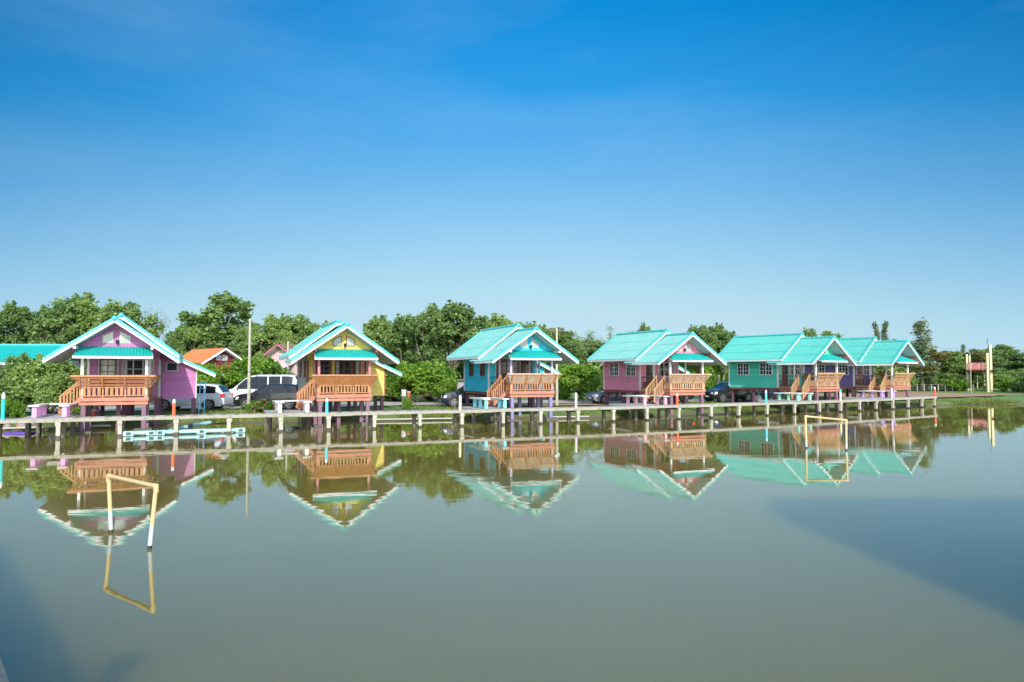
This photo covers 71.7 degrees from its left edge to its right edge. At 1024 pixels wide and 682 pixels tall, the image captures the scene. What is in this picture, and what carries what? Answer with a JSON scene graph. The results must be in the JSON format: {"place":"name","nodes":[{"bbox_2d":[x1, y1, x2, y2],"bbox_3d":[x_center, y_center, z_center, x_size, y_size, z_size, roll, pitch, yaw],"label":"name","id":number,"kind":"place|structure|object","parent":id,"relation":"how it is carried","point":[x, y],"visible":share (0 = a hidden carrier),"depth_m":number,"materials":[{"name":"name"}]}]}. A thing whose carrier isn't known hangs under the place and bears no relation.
{"place":"outdoors","nodes":[
{"label":"outdoors","id":0,"kind":"place"},
{"bbox_2d":[25,398,783,411],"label":"road","id":1,"kind":"structure","parent":0,"point":[113,408],"depth_m":55.29,"materials":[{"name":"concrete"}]},
{"bbox_2d":[151,384,232,410],"bbox_3d":[-20.957,3.670,46.500,4.648,1.725,2.210,0,-3,-3],"label":"parked suv","id":2,"kind":"object","parent":1,"relation":"on","point":[217,396],"visible":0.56,"depth_m":45.70,"materials":[{"name":"silver metal"}]},
{"bbox_2d":[229,375,296,406],"bbox_3d":[-18.098,3.571,51.074,5.348,2.282,2.260,0,-3,-4],"label":"parked van","id":3,"kind":"object","parent":1,"relation":"on","point":[258,381],"visible":0.31,"depth_m":50.33,"materials":[{"name":"white paint"}]},
{"bbox_2d":[234,384,296,409],"bbox_3d":[-16.122,3.734,47.679,4.648,1.725,2.210,0,-3,-5],"label":"parked suv","id":4,"kind":"object","parent":1,"relation":"on","point":[269,392],"visible":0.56,"depth_m":46.82,"materials":[{"name":"black paint"}]},
{"bbox_2d":[701,381,756,401],"bbox_3d":[18.442,4.317,60.299,4.648,1.725,2.210,1,-3,-24],"label":"parked car","id":5,"kind":"object","parent":1,"relation":"on","point":[720,392],"visible":0.79,"depth_m":59.45,"materials":[{"name":"black paint"}]},
{"bbox_2d":[0,404,1023,681],"bbox_3d":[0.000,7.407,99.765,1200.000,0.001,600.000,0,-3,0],"label":"water","id":6,"kind":"structure","parent":0,"point":[886,544],"depth_m":11.16,"materials":[{"name":"grey liquid"}]},
{"bbox_2d":[0,658,8,681],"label":"dock","id":7,"kind":"object","parent":6,"relation":"in","point":[3,676],"depth_m":4.60,"materials":[{"name":"concrete"}]},
{"bbox_2d":[2,425,110,428],"bbox_3d":[-23.362,4.216,34.511,6.653,0.100,0.312,1,-3,-28],"label":"water pipe","id":8,"kind":"object","parent":6,"relation":"on","point":[48,426],"visible":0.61,"depth_m":34.77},
{"bbox_2d":[106,473,158,548],"bbox_3d":[-6.443,3.061,11.941,1.909,1.482,0.156,-2,-3,41],"label":"pipe goal","id":9,"kind":"object","parent":6,"relation":"in","point":[154,486],"visible":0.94,"depth_m":11.74,"materials":[{"name":"plastic"}]},
{"bbox_2d":[123,427,244,435],"bbox_3d":[-15.155,4.203,32.946,5.109,0.200,0.705,1,-3,-24],"label":"pipe raft","id":10,"kind":"object","parent":6,"relation":"on","point":[164,432],"visible":1,"depth_m":32.68,"materials":[{"name":"white plastic"}]},
{"bbox_2d":[168,421,211,429],"bbox_3d":[-15.590,4.127,34.333,0.622,0.356,2.721,-1,-3,16],"label":"pipe raft","id":11,"kind":"object","parent":6,"relation":"on","point":[189,426],"visible":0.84,"depth_m":34.05,"materials":[{"name":"white plastic"}]},
{"bbox_2d":[0,396,936,438],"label":"boardwalk","id":12,"kind":"structure","parent":6,"relation":"in","point":[59,420],"depth_m":38.23,"materials":[{"name":"concrete"}]},
{"bbox_2d":[1,393,5,419],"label":"painted post","id":13,"kind":"object","parent":12,"relation":"on","point":[3,398],"visible":1,"depth_m":29.89,"materials":[{"name":"teal paint"}]},
{"bbox_2d":[28,403,78,417],"bbox_3d":[-21.009,3.167,32.509,1.558,0.550,2.520,1,-3,-23],"label":"bench","id":14,"kind":"object","parent":12,"relation":"on","point":[39,409],"visible":1,"depth_m":32.14,"materials":[{"name":"concrete"}]},
{"bbox_2d":[272,400,311,412],"bbox_3d":[-11.350,3.349,36.444,1.739,0.550,2.320,1,-3,-23],"label":"bench","id":15,"kind":"object","parent":12,"relation":"on","point":[278,406],"visible":1,"depth_m":35.75,"materials":[{"name":"concrete"}]},
{"bbox_2d":[469,397,508,408],"bbox_3d":[-1.325,3.543,40.668,1.555,0.550,2.320,1,-3,-23],"label":"bench","id":16,"kind":"object","parent":12,"relation":"on","point":[485,399],"visible":1,"depth_m":40.33,"materials":[{"name":"concrete"}]},
{"bbox_2d":[622,395,669,404],"bbox_3d":[8.504,3.748,45.105,1.991,0.550,2.320,1,-3,-25],"label":"bench","id":17,"kind":"object","parent":12,"relation":"on","point":[644,399],"visible":0.96,"depth_m":44.70,"materials":[{"name":"concrete"}]},
{"bbox_2d":[775,392,813,400],"bbox_3d":[20.619,4.060,51.857,1.869,0.550,2.020,2,-3,-34],"label":"bench","id":18,"kind":"object","parent":12,"relation":"on","point":[798,396],"visible":1,"depth_m":51.54,"materials":[{"name":"concrete"}]},
{"bbox_2d":[860,390,894,397],"bbox_3d":[30.044,4.355,58.262,2.337,0.550,2.020,2,-3,-36],"label":"bench","id":19,"kind":"object","parent":12,"relation":"on","point":[882,393],"visible":0.95,"depth_m":58.08,"materials":[{"name":"concrete"}]},
{"bbox_2d":[804,415,847,449],"bbox_3d":[11.662,3.665,26.309,1.486,1.780,0.096,-2,-3,30],"label":"pipe goal","id":20,"kind":"object","parent":6,"relation":"in","point":[808,416],"visible":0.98,"depth_m":26.35,"materials":[{"name":"plastic"}]},
{"bbox_2d":[0,0,1023,370],"label":"sky","id":21,"kind":"structure","parent":0,"point":[750,167],"materials":[{"name":"blue"}]},
{"bbox_2d":[2,383,1023,430],"bbox_3d":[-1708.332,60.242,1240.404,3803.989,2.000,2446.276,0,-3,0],"label":"ground","id":22,"kind":"structure","parent":0,"point":[1018,396],"depth_m":48.04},
{"bbox_2d":[0,397,25,417],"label":"bush","id":23,"kind":"object","parent":22,"relation":"on","point":[15,409],"visible":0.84,"depth_m":37.14,"materials":[{"name":"green plant"}]},
{"bbox_2d":[0,300,34,343],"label":"tree","id":24,"kind":"object","parent":22,"relation":"on","point":[11,315],"visible":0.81,"depth_m":78.30,"materials":[{"name":"green plant"}]},
{"bbox_2d":[0,352,41,414],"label":"bush","id":25,"kind":"object","parent":22,"relation":"on","point":[11,363],"visible":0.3,"depth_m":39.81,"materials":[{"name":"green plant"}]},
{"bbox_2d":[19,311,42,343],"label":"tree","id":26,"kind":"object","parent":22,"relation":"on","point":[23,331],"visible":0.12,"depth_m":82.85,"materials":[{"name":"green plant"}]},
{"bbox_2d":[0,344,86,372],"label":"roof","id":27,"kind":"structure","parent":22,"relation":"on","point":[8,350],"depth_m":57.74,"materials":[{"name":"teal metal"}]},
{"bbox_2d":[1,353,86,413],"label":"bush","id":28,"kind":"object","parent":22,"relation":"on","point":[44,368],"visible":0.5,"depth_m":39.47,"materials":[{"name":"green plant"}]},
{"bbox_2d":[24,299,89,343],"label":"tree","id":29,"kind":"object","parent":22,"relation":"on","point":[58,317],"visible":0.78,"depth_m":71.03,"materials":[{"name":"green plant"}]},
{"bbox_2d":[32,370,94,413],"bbox_3d":[-24.221,3.092,38.445,3.146,3.039,3.124,-2,-3,32],"label":"bush","id":30,"kind":"object","parent":22,"relation":"on","point":[51,390],"visible":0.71,"depth_m":37.61,"materials":[{"name":"green plant"}]},
{"bbox_2d":[38,292,107,364],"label":"tree","id":31,"kind":"object","parent":22,"relation":"on","point":[89,312],"visible":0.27,"depth_m":73.46,"materials":[{"name":"green plant"}]},
{"bbox_2d":[88,299,168,337],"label":"tree","id":32,"kind":"object","parent":22,"relation":"on","point":[130,311],"visible":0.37,"depth_m":73.59,"materials":[{"name":"green plant"}]},
{"bbox_2d":[42,313,215,432],"bbox_3d":[-19.916,1.996,38.041,7.410,6.720,9.340,1,-3,-23],"label":"stilt bungalow","id":33,"kind":"object","parent":22,"relation":"on","point":[130,362],"visible":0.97,"depth_m":34.70,"materials":[{"name":"purple wood"}]},
{"bbox_2d":[102,331,113,342],"bbox_3d":[-19.625,-0.196,34.406,0.476,0.600,0.035,1,-3,-23],"label":"gable window","id":34,"kind":"structure","parent":33,"relation":"in","point":[109,337],"depth_m":34.40,"materials":[{"name":"white glass"}]},
{"bbox_2d":[99,358,116,394],"bbox_3d":[-21.001,1.854,36.816,0.790,1.990,0.054,1,-3,-23],"label":"door","id":35,"kind":"structure","parent":33,"relation":"in","point":[108,366],"depth_m":36.82,"materials":[{"name":"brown wood"}]},
{"bbox_2d":[119,331,130,342],"bbox_3d":[-18.953,-0.183,34.691,0.476,0.600,0.035,1,-3,-23],"label":"gable window","id":36,"kind":"structure","parent":33,"relation":"in","point":[124,338],"depth_m":34.66,"materials":[{"name":"white glass"}]},
{"bbox_2d":[122,359,153,377],"bbox_3d":[-19.728,1.480,37.377,1.500,1.030,0.090,1,-3,-23],"label":"window","id":37,"kind":"structure","parent":33,"relation":"in","point":[129,366],"depth_m":37.34,"materials":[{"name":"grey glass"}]},
{"bbox_2d":[166,362,177,370],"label":"window","id":38,"kind":"structure","parent":33,"relation":"in","point":[170,366],"depth_m":40.23,"materials":[{"name":"grey glass"}]},
{"bbox_2d":[165,325,215,355],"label":"tree","id":39,"kind":"object","parent":22,"relation":"on","point":[187,337],"visible":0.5,"depth_m":78.91,"materials":[{"name":"green plant"}]},
{"bbox_2d":[193,362,222,384],"bbox_3d":[-24.758,3.570,56.708,2.985,3.888,3.348,1,-3,-11],"label":"tree","id":40,"kind":"object","parent":22,"relation":"on","point":[205,377],"visible":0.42,"depth_m":56.17,"materials":[{"name":"green plant"}]},
{"bbox_2d":[183,348,241,386],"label":"red house","id":41,"kind":"structure","parent":22,"relation":"on","point":[219,356],"depth_m":68.60,"materials":[{"name":"orange tile"}]},
{"bbox_2d":[175,290,261,349],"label":"tree","id":42,"kind":"object","parent":22,"relation":"on","point":[210,320],"visible":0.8,"depth_m":83.14,"materials":[{"name":"green plant"}]},
{"bbox_2d":[229,325,263,357],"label":"tree","id":43,"kind":"object","parent":22,"relation":"on","point":[237,348],"visible":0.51,"depth_m":77.17,"materials":[{"name":"green plant"}]},
{"bbox_2d":[247,319,250,404],"bbox_3d":[-17.116,1.740,46.169,0.180,6.379,0.180,0,-3,0],"label":"utility pole","id":44,"kind":"object","parent":22,"relation":"on","point":[249,375],"visible":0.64,"depth_m":46.14,"materials":[{"name":"concrete"}]},
{"bbox_2d":[217,354,288,387],"bbox_3d":[-21.410,3.412,58.914,5.775,4.573,5.150,-1,-3,18],"label":"tree","id":45,"kind":"object","parent":22,"relation":"on","point":[236,377],"visible":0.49,"depth_m":57.58,"materials":[{"name":"green plant"}]},
{"bbox_2d":[241,398,274,412],"bbox_3d":[-15.403,4.029,43.277,2.111,1.044,2.218,-2,-3,35],"label":"flower bush","id":46,"kind":"object","parent":22,"relation":"on","point":[262,405],"visible":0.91,"depth_m":42.84,"materials":[{"name":"green plant"}]},
{"bbox_2d":[244,314,297,360],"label":"tree","id":47,"kind":"object","parent":22,"relation":"on","point":[274,328],"visible":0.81,"depth_m":75.05,"materials":[{"name":"green plant"}]},
{"bbox_2d":[263,344,297,374],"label":"pink house","id":48,"kind":"structure","parent":22,"relation":"on","point":[273,352],"depth_m":74.48,"materials":[{"name":"paint"}]},
{"bbox_2d":[271,313,317,344],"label":"tree","id":49,"kind":"object","parent":22,"relation":"on","point":[301,330],"visible":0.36,"depth_m":78.05,"materials":[{"name":"green plant"}]},
{"bbox_2d":[278,319,401,425],"bbox_3d":[-9.870,2.188,42.437,7.410,6.740,9.340,1,-3,-23],"label":"stilt bungalow","id":50,"kind":"object","parent":22,"relation":"on","point":[339,360],"visible":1,"depth_m":39.13,"materials":[{"name":"yellow wood"}]},
{"bbox_2d":[317,360,330,392],"bbox_3d":[-10.955,2.037,41.212,0.790,1.990,0.054,1,-3,-23],"label":"door","id":51,"kind":"structure","parent":50,"relation":"in","point":[325,365],"depth_m":41.23,"materials":[{"name":"brown wood"}]},
{"bbox_2d":[335,360,360,374],"bbox_3d":[-9.682,1.662,41.773,1.500,1.030,0.090,1,-3,-23],"label":"window","id":52,"kind":"structure","parent":50,"relation":"in","point":[342,367],"depth_m":41.79,"materials":[{"name":"grey glass"}]},
{"bbox_2d":[362,315,394,364],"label":"tree","id":53,"kind":"object","parent":22,"relation":"on","point":[375,326],"visible":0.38,"depth_m":78.75,"materials":[{"name":"green plant"}]},
{"bbox_2d":[379,313,422,363],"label":"tree","id":54,"kind":"object","parent":22,"relation":"on","point":[397,346],"visible":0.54,"depth_m":75.97,"materials":[{"name":"green plant"}]},
{"bbox_2d":[385,387,438,400],"bbox_3d":[-8.362,4.299,61.464,5.248,1.798,2.210,1,-3,-25],"label":"parked pickup","id":55,"kind":"object","parent":22,"relation":"on","point":[427,397],"visible":0.25,"depth_m":60.73,"materials":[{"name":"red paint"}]},
{"bbox_2d":[385,359,460,401],"bbox_3d":[-7.282,3.514,57.889,6.326,4.178,5.641,-1,-3,19],"label":"tree","id":56,"kind":"object","parent":22,"relation":"on","point":[418,378],"visible":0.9,"depth_m":56.90,"materials":[{"name":"green plant"}]},
{"bbox_2d":[398,302,453,362],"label":"tree","id":57,"kind":"object","parent":22,"relation":"on","point":[412,330],"visible":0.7,"depth_m":73.62,"materials":[{"name":"green plant"}]},
{"bbox_2d":[429,377,456,398],"bbox_3d":[-5.493,4.092,56.803,2.391,2.517,2.132,0,-3,-10],"label":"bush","id":58,"kind":"object","parent":22,"relation":"on","point":[442,386],"visible":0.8,"depth_m":56.37,"materials":[{"name":"green plant"}]},
{"bbox_2d":[419,299,493,375],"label":"tree","id":59,"kind":"object","parent":22,"relation":"on","point":[450,331],"visible":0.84,"depth_m":72.01,"materials":[{"name":"green plant"}]},
{"bbox_2d":[439,385,505,406],"bbox_3d":[-2.883,3.884,50.931,4.648,1.725,2.210,1,-3,-14],"label":"parked suv","id":60,"kind":"object","parent":22,"relation":"on","point":[450,398],"visible":0.48,"depth_m":49.76,"materials":[{"name":"grey metal"}]},
{"bbox_2d":[488,313,512,327],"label":"tree","id":61,"kind":"object","parent":22,"relation":"on","point":[501,320],"visible":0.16,"depth_m":81.86,"materials":[{"name":"green plant"}]},
{"bbox_2d":[446,323,578,420],"bbox_3d":[0.442,2.352,46.734,7.410,6.810,9.340,1,-3,-23],"label":"stilt bungalow","id":62,"kind":"object","parent":22,"relation":"on","point":[501,361],"visible":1,"depth_m":43.97,"materials":[{"name":"blue wood"}]},
{"bbox_2d":[496,359,507,389],"bbox_3d":[-0.644,2.165,45.511,0.790,1.990,0.054,1,-3,-23],"label":"door","id":63,"kind":"structure","parent":62,"relation":"in","point":[504,362],"depth_m":45.54,"materials":[{"name":"brown wood"}]},
{"bbox_2d":[512,361,531,372],"bbox_3d":[0.629,1.791,46.072,1.500,1.030,0.090,1,-3,-23],"label":"window","id":64,"kind":"structure","parent":62,"relation":"in","point":[517,366],"depth_m":46.10,"materials":[{"name":"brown wood"}]},
{"bbox_2d":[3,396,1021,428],"bbox_3d":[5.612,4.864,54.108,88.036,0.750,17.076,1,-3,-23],"label":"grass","id":65,"kind":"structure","parent":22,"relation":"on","point":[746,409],"depth_m":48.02,"materials":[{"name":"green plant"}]},
{"bbox_2d":[549,327,563,405],"bbox_3d":[3.321,2.103,52.459,1.100,6.235,0.202,0,-3,0],"label":"utility pole","id":66,"kind":"object","parent":22,"relation":"on","point":[556,330],"visible":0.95,"depth_m":52.38,"materials":[{"name":"concrete"}]},
{"bbox_2d":[547,389,574,399],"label":"bush","id":67,"kind":"object","parent":22,"relation":"on","point":[565,396],"visible":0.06,"depth_m":65.22,"materials":[{"name":"green plant"}]},
{"bbox_2d":[542,327,585,369],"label":"tree","id":68,"kind":"object","parent":22,"relation":"on","point":[563,337],"visible":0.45,"depth_m":83.15,"materials":[{"name":"green plant"}]},
{"bbox_2d":[554,363,601,399],"bbox_3d":[5.369,3.745,61.802,5.029,4.046,4.484,0,-3,1],"label":"tree","id":69,"kind":"object","parent":22,"relation":"on","point":[574,376],"visible":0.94,"depth_m":60.75,"materials":[{"name":"green plant"}]},
{"bbox_2d":[567,337,595,363],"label":"tree","id":70,"kind":"object","parent":22,"relation":"on","point":[589,351],"visible":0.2,"depth_m":93.22,"materials":[{"name":"green plant"}]},
{"bbox_2d":[566,325,625,377],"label":"tree","id":71,"kind":"object","parent":22,"relation":"on","point":[609,335],"visible":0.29,"depth_m":79.46,"materials":[{"name":"green plant"}]},
{"bbox_2d":[586,328,726,415],"bbox_3d":[10.889,2.591,51.590,7.410,6.780,9.340,1,-3,-25],"label":"stilt bungalow","id":72,"kind":"object","parent":22,"relation":"on","point":[643,362],"visible":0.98,"depth_m":49.54,"materials":[{"name":"pink wood"}]},
{"bbox_2d":[609,363,618,375],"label":"window","id":73,"kind":"structure","parent":72,"relation":"in","point":[614,367],"depth_m":52.86,"materials":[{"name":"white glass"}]},
{"bbox_2d":[626,363,635,375],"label":"window","id":74,"kind":"structure","parent":72,"relation":"in","point":[630,369],"depth_m":50.89,"materials":[{"name":"clear glass"}]},
{"bbox_2d":[646,365,652,388],"bbox_3d":[9.847,2.418,50.329,0.790,1.990,0.054,1,-3,-25],"label":"door","id":75,"kind":"structure","parent":72,"relation":"in","point":[649,368],"depth_m":50.26,"materials":[{"name":"brown wood"}]},
{"bbox_2d":[658,362,674,376],"bbox_3d":[11.100,2.045,50.934,1.500,1.030,0.090,1,-3,-25],"label":"window","id":76,"kind":"structure","parent":72,"relation":"in","point":[663,369],"depth_m":50.90,"materials":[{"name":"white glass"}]},
{"bbox_2d":[679,362,716,387],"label":"shrub","id":77,"kind":"object","parent":22,"relation":"on","point":[693,370],"visible":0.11,"depth_m":91.19,"materials":[{"name":"green plant"}]},
{"bbox_2d":[687,324,720,373],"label":"tree","id":78,"kind":"object","parent":22,"relation":"on","point":[702,332],"visible":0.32,"depth_m":89.18,"materials":[{"name":"green plant"}]},
{"bbox_2d":[697,373,721,392],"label":"bush","id":79,"kind":"object","parent":22,"relation":"on","point":[711,382],"visible":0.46,"depth_m":68.90,"materials":[{"name":"green plant"}]},
{"bbox_2d":[695,365,727,381],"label":"shrub","id":80,"kind":"object","parent":22,"relation":"on","point":[714,369],"visible":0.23,"depth_m":92.48,"materials":[{"name":"green plant"}]},
{"bbox_2d":[707,322,735,380],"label":"tree","id":81,"kind":"object","parent":22,"relation":"on","point":[724,336],"visible":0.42,"depth_m":91.30,"materials":[{"name":"green plant"}]},
{"bbox_2d":[718,332,856,410],"bbox_3d":[22.425,2.821,57.448,7.410,6.860,9.340,2,-3,-34],"label":"stilt bungalow","id":82,"kind":"object","parent":22,"relation":"on","point":[775,362],"visible":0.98,"depth_m":55.82,"materials":[{"name":"teal wood"}]},
{"bbox_2d":[737,363,748,374],"bbox_3d":[19.006,2.302,58.230,0.090,0.990,1.180,2,-3,-34],"label":"window","id":83,"kind":"structure","parent":82,"relation":"in","point":[742,368],"depth_m":58.22,"materials":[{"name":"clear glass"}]},
{"bbox_2d":[759,363,772,374],"bbox_3d":[20.225,2.218,56.419,0.090,0.990,1.180,2,-3,-34],"label":"window","id":84,"kind":"structure","parent":82,"relation":"in","point":[764,369],"depth_m":56.43,"materials":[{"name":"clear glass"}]},
{"bbox_2d":[789,365,800,374],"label":"window","id":85,"kind":"structure","parent":82,"relation":"in","point":[797,367],"depth_m":56.88,"materials":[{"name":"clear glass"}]},
{"bbox_2d":[802,327,823,336],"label":"tree","id":86,"kind":"object","parent":22,"relation":"on","point":[811,332],"visible":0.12,"depth_m":99.48,"materials":[{"name":"green plant"}]},
{"bbox_2d":[804,336,924,405],"bbox_3d":[31.267,3.104,63.574,7.410,6.860,9.340,2,-3,-36],"label":"stilt bungalow","id":87,"kind":"object","parent":22,"relation":"on","point":[867,354],"visible":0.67,"depth_m":60.97,"materials":[{"name":"wood"}]},
{"bbox_2d":[880,321,890,339],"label":"tree","id":88,"kind":"object","parent":22,"relation":"on","point":[884,334],"visible":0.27,"depth_m":106.08,"materials":[{"name":"green plant"}]},
{"bbox_2d":[858,366,913,390],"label":"shrub","id":89,"kind":"object","parent":22,"relation":"on","point":[879,369],"visible":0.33,"depth_m":86.52,"materials":[{"name":"green plant"}]},
{"bbox_2d":[905,317,940,390],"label":"tree","id":90,"kind":"object","parent":22,"relation":"on","point":[922,343],"visible":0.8,"depth_m":97.54,"materials":[{"name":"green plant"}]},
{"bbox_2d":[896,346,953,390],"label":"tree","id":91,"kind":"object","parent":22,"relation":"on","point":[941,356],"visible":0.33,"depth_m":97.02,"materials":[{"name":"green plant"}]},
{"bbox_2d":[917,372,963,390],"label":"shrub","id":92,"kind":"object","parent":22,"relation":"on","point":[942,376],"visible":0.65,"depth_m":97.28,"materials":[{"name":"green plant"}]},
{"bbox_2d":[925,350,965,385],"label":"tree","id":93,"kind":"object","parent":22,"relation":"on","point":[954,364],"visible":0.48,"depth_m":101.77,"materials":[{"name":"green plant"}]},
{"bbox_2d":[937,378,973,390],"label":"shrub","id":94,"kind":"object","parent":22,"relation":"on","point":[962,385],"visible":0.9,"depth_m":95.61,"materials":[{"name":"green plant"}]},
{"bbox_2d":[951,350,999,378],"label":"tree","id":95,"kind":"object","parent":22,"relation":"on","point":[979,357],"visible":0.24,"depth_m":106.38,"materials":[{"name":"green plant"}]},
{"bbox_2d":[965,338,994,391],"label":"lookout tower","id":96,"kind":"structure","parent":22,"relation":"on","point":[989,371],"depth_m":92.71,"materials":[{"name":"yellow paint"}]},
{"bbox_2d":[971,353,1012,367],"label":"tree","id":97,"kind":"object","parent":22,"relation":"on","point":[1001,364],"visible":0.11,"depth_m":121.05,"materials":[{"name":"green plant"}]},
{"bbox_2d":[978,366,1008,387],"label":"shrub","id":98,"kind":"object","parent":22,"relation":"on","point":[997,372],"visible":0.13,"depth_m":114.69,"materials":[{"name":"green plant"}]},
{"bbox_2d":[968,344,1021,369],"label":"tree","id":99,"kind":"object","parent":22,"relation":"on","point":[1001,350],"visible":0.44,"depth_m":130.92,"materials":[{"name":"green plant"}]},
{"bbox_2d":[980,374,1015,390],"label":"shrub","id":100,"kind":"object","parent":22,"relation":"on","point":[997,379],"visible":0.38,"depth_m":98.12,"materials":[{"name":"green plant"}]},
{"bbox_2d":[993,377,1022,391],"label":"shrub","id":101,"kind":"object","parent":22,"relation":"on","point":[1003,385],"visible":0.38,"depth_m":93.01,"materials":[{"name":"green plant"}]},
{"bbox_2d":[1000,368,1023,376],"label":"shrub","id":102,"kind":"object","parent":22,"relation":"on","point":[1014,372],"visible":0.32,"depth_m":114.31,"materials":[{"name":"green plant"}]},
{"bbox_2d":[1003,352,1023,370],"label":"tree","id":103,"kind":"object","parent":22,"relation":"on","point":[1018,356],"visible":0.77,"depth_m":125.44,"materials":[{"name":"green plant"}]},
{"bbox_2d":[1008,372,1023,392],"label":"shrub","id":104,"kind":"object","parent":22,"relation":"on","point":[1018,382],"visible":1,"depth_m":88.24,"materials":[{"name":"green plant"}]},
{"bbox_2d":[482,402,667,405],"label":"dirt road","id":105,"kind":"structure","parent":0,"point":[577,404],"depth_m":53.52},
{"bbox_2d":[586,389,644,403],"bbox_3d":[8.173,4.184,56.045,4.448,1.508,2.080,1,-3,-18],"label":"parked sedan","id":106,"kind":"object","parent":105,"relation":"on","point":[596,396],"visible":0.52,"depth_m":55.10,"materials":[{"name":"grey paint"}]},
{"bbox_2d":[811,392,1011,396],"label":"dirt path","id":107,"kind":"structure","parent":0,"point":[900,394],"depth_m":78.34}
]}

